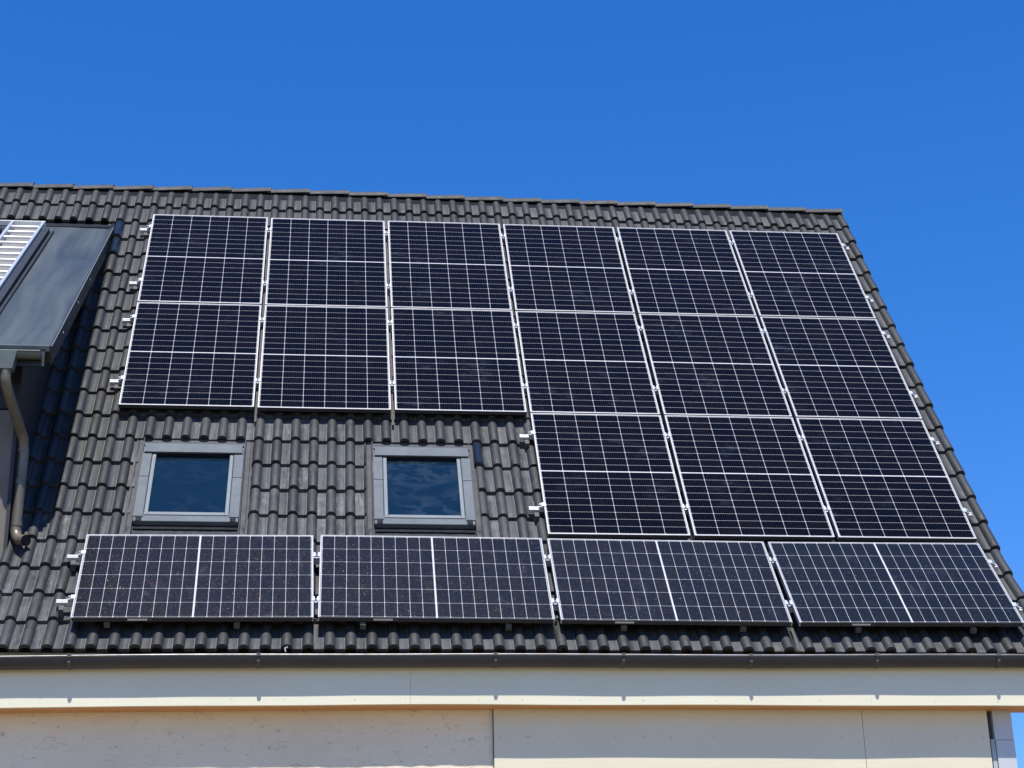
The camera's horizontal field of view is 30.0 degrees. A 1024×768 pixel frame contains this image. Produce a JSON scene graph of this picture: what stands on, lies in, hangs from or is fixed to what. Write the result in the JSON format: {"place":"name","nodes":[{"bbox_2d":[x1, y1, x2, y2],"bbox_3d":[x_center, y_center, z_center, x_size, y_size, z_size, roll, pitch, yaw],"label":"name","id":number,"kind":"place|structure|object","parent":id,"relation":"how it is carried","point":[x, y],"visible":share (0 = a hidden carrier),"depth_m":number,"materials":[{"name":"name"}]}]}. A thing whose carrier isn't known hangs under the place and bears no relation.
{"place":"outdoors","nodes":[
{"label":"outdoors","id":0,"kind":"place"},
{"bbox_2d":[0,0,1023,767],"label":"sky","id":1,"kind":"structure","parent":0,"point":[905,118],"materials":[{"name":"blue"}]},
{"label":"ground","id":2,"kind":"structure","parent":0,"visible":0},
{"bbox_2d":[0,182,1023,767],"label":"house","id":3,"kind":"structure","parent":2,"relation":"on","point":[82,454],"depth_m":14.12,"materials":[{"name":"tile"}]},
{"bbox_2d":[0,220,53,314],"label":"roof ladder","id":4,"kind":"object","parent":3,"relation":"on","point":[20,246],"visible":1,"depth_m":17.67,"materials":[{"name":"metal"}]},
{"bbox_2d":[122,437,252,534],"bbox_3d":[-2.588,0.815,15.350,0.965,1.447,0.106,1,-58,-6],"label":"roof window","id":5,"kind":"structure","parent":3,"relation":"in","point":[185,486],"depth_m":15.29,"materials":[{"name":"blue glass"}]},
{"bbox_2d":[254,227,269,423],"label":"base rail","id":6,"kind":"object","parent":3,"relation":"attached to","point":[258,375],"visible":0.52,"depth_m":17.33,"materials":[{"name":"metal"}]},
{"bbox_2d":[314,618,316,645],"bbox_3d":[-1.421,1.800,13.770,0.020,0.296,0.063,1,-63,-6],"label":"hanging strip","id":7,"kind":"object","parent":3,"relation":"attached to","point":[315,625],"visible":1,"depth_m":13.83,"materials":[{"name":"metal"}]},
{"bbox_2d":[385,230,393,426],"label":"base rail","id":8,"kind":"object","parent":3,"relation":"attached to","point":[390,358],"visible":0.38,"depth_m":17.46,"materials":[{"name":"metal"}]},
{"bbox_2d":[364,441,483,536],"bbox_3d":[-0.725,0.851,15.533,0.947,1.447,0.106,1,-58,-6],"label":"roof window","id":9,"kind":"structure","parent":3,"relation":"in","point":[421,489],"depth_m":15.49,"materials":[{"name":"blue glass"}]},
{"bbox_2d":[140,225,849,251],"bbox_3d":[-0.114,-1.471,19.221,7.153,0.272,0.111,1,-58,-6],"label":"mounting rail","id":10,"kind":"object","parent":3,"relation":"attached to","point":[145,231],"visible":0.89,"depth_m":19.05,"materials":[{"name":"metal"}]},
{"bbox_2d":[138,214,267,304],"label":"solar module","id":11,"kind":"object","parent":10,"relation":"attached to","point":[198,259],"visible":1,"depth_m":18.31,"materials":[{"name":"black glass"}]},
{"bbox_2d":[265,218,387,307],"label":"solar module","id":12,"kind":"object","parent":10,"relation":"attached to","point":[327,262],"visible":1,"depth_m":18.43,"materials":[{"name":"black glass"}]},
{"bbox_2d":[388,221,511,310],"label":"solar module","id":13,"kind":"object","parent":10,"relation":"attached to","point":[443,265],"visible":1,"depth_m":18.54,"materials":[{"name":"black glass"}]},
{"bbox_2d":[503,224,634,313],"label":"solar module","id":14,"kind":"object","parent":10,"relation":"attached to","point":[553,268],"visible":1,"depth_m":18.65,"materials":[{"name":"black glass"}]},
{"bbox_2d":[617,227,755,315],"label":"solar module","id":15,"kind":"object","parent":10,"relation":"attached to","point":[685,271],"visible":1,"depth_m":18.77,"materials":[{"name":"black glass"}]},
{"bbox_2d":[729,230,875,318],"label":"solar module","id":16,"kind":"object","parent":10,"relation":"attached to","point":[800,274],"visible":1,"depth_m":18.88,"materials":[{"name":"black glass"}]},
{"bbox_2d":[129,278,873,304],"bbox_3d":[-0.037,-0.896,18.322,7.155,0.272,0.111,1,-58,-6],"label":"mounting rail","id":17,"kind":"object","parent":3,"relation":"attached to","point":[135,285],"visible":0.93,"depth_m":18.14,"materials":[{"name":"metal"}]},
{"bbox_2d":[122,315,889,340],"bbox_3d":[0.014,-0.531,17.751,7.151,0.272,0.111,1,-58,-6],"label":"mounting rail","id":18,"kind":"object","parent":3,"relation":"attached to","point":[128,321],"visible":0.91,"depth_m":17.58,"materials":[{"name":"metal"}]},
{"bbox_2d":[118,302,261,409],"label":"solar module","id":19,"kind":"object","parent":18,"relation":"attached to","point":[190,356],"visible":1,"depth_m":16.83,"materials":[{"name":"black glass"}]},
{"bbox_2d":[257,305,390,412],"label":"solar module","id":20,"kind":"object","parent":18,"relation":"attached to","point":[323,359],"visible":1,"depth_m":16.94,"materials":[{"name":"black glass"}]},
{"bbox_2d":[391,308,526,414],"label":"solar module","id":21,"kind":"object","parent":18,"relation":"attached to","point":[453,361],"visible":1,"depth_m":17.06,"materials":[{"name":"black glass"}]},
{"bbox_2d":[515,311,659,414],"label":"solar module","id":22,"kind":"object","parent":18,"relation":"attached to","point":[582,363],"visible":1,"depth_m":17.19,"materials":[{"name":"black glass"}]},
{"bbox_2d":[638,314,791,416],"bbox_3d":[1.822,-0.176,17.364,1.134,1.723,0.036,1,-58,-6],"label":"solar module","id":23,"kind":"object","parent":18,"relation":"attached to","point":[709,365],"visible":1,"depth_m":17.30,"materials":[{"name":"black glass"}]},
{"bbox_2d":[760,317,921,419],"bbox_3d":[2.983,-0.153,17.476,1.134,1.723,0.035,1,-58,-6],"label":"solar module","id":24,"kind":"object","parent":18,"relation":"attached to","point":[842,368],"visible":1,"depth_m":17.41,"materials":[{"name":"black glass"}]},
{"bbox_2d":[110,376,917,400],"bbox_3d":[0.085,0.028,16.877,7.158,0.272,0.111,1,-58,-6],"label":"mounting rail","id":25,"kind":"object","parent":3,"relation":"attached to","point":[116,383],"visible":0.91,"depth_m":16.70,"materials":[{"name":"metal"}]},
{"bbox_2d":[501,233,529,424],"bbox_3d":[0.016,-0.570,17.899,0.044,3.500,0.040,1,-58,-6],"label":"base rail","id":26,"kind":"object","parent":3,"relation":"attached to","point":[528,423],"visible":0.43,"depth_m":17.62,"materials":[{"name":"metal"}]},
{"bbox_2d":[67,550,997,571],"bbox_3d":[0.237,1.362,14.758,7.214,0.272,0.125,1,-63,-6],"label":"mounting rail","id":27,"kind":"object","parent":3,"relation":"attached to","point":[75,559],"visible":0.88,"depth_m":14.52,"materials":[{"name":"metal"}]},
{"bbox_2d":[70,534,313,621],"bbox_3d":[-2.341,1.431,14.181,1.722,1.135,0.035,1,-63,-6],"label":"solar module","id":28,"kind":"object","parent":27,"relation":"attached to","point":[150,578],"visible":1,"depth_m":14.12,"materials":[{"name":"black glass"}]},
{"bbox_2d":[318,535,554,622],"bbox_3d":[-0.585,1.459,14.367,1.722,1.135,0.035,1,-63,-5],"label":"solar module","id":29,"kind":"object","parent":27,"relation":"attached to","point":[432,579],"visible":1,"depth_m":14.31,"materials":[{"name":"black glass"}]},
{"bbox_2d":[547,538,792,625],"bbox_3d":[1.172,1.499,14.527,1.722,1.135,0.036,1,-63,-5],"label":"solar module","id":30,"kind":"object","parent":27,"relation":"attached to","point":[645,582],"visible":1,"depth_m":14.47,"materials":[{"name":"black glass"}]},
{"bbox_2d":[767,542,1023,626],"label":"solar module","id":31,"kind":"object","parent":27,"relation":"attached to","point":[892,584],"visible":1,"depth_m":14.64,"materials":[{"name":"black glass"}]},
{"bbox_2d":[56,595,1022,633],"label":"mounting rail","id":32,"kind":"object","parent":3,"relation":"attached to","point":[61,604],"visible":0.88,"depth_m":13.98,"materials":[{"name":"metal"}]},
{"bbox_2d":[519,430,939,448],"bbox_3d":[1.881,0.463,16.422,3.658,0.272,0.111,1,-58,-6],"label":"mounting rail","id":33,"kind":"object","parent":3,"relation":"attached to","point":[523,437],"visible":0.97,"depth_m":16.22,"materials":[{"name":"metal"}]},
{"bbox_2d":[530,413,689,538],"bbox_3d":[0.785,0.738,15.786,1.134,1.723,0.036,1,-58,-6],"label":"solar module","id":34,"kind":"object","parent":33,"relation":"attached to","point":[607,475],"visible":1,"depth_m":15.71,"materials":[{"name":"black glass"}]},
{"bbox_2d":[664,415,834,540],"bbox_3d":[1.948,0.760,15.901,1.134,1.723,0.036,1,-58,-6],"label":"solar module","id":35,"kind":"object","parent":33,"relation":"attached to","point":[747,478],"visible":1,"depth_m":15.82,"materials":[{"name":"black glass"}]},
{"bbox_2d":[796,418,976,541],"bbox_3d":[3.107,0.783,16.015,1.134,1.723,0.036,1,-58,-6],"label":"solar module","id":36,"kind":"object","parent":33,"relation":"attached to","point":[883,479],"visible":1,"depth_m":15.94,"materials":[{"name":"black glass"}]},
{"bbox_2d":[529,501,971,521],"bbox_3d":[1.954,1.019,15.552,3.661,0.272,0.111,1,-58,-6],"label":"mounting rail","id":37,"kind":"object","parent":3,"relation":"attached to","point":[538,509],"visible":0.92,"depth_m":15.35,"materials":[{"name":"metal"}]},
{"bbox_2d":[789,623,798,648],"bbox_3d":[2.093,1.868,14.116,0.020,0.296,0.063,1,-63,-6],"label":"hanging strip","id":38,"kind":"object","parent":3,"relation":"attached to","point":[794,637],"visible":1,"depth_m":14.12,"materials":[{"name":"metal"}]}
]}

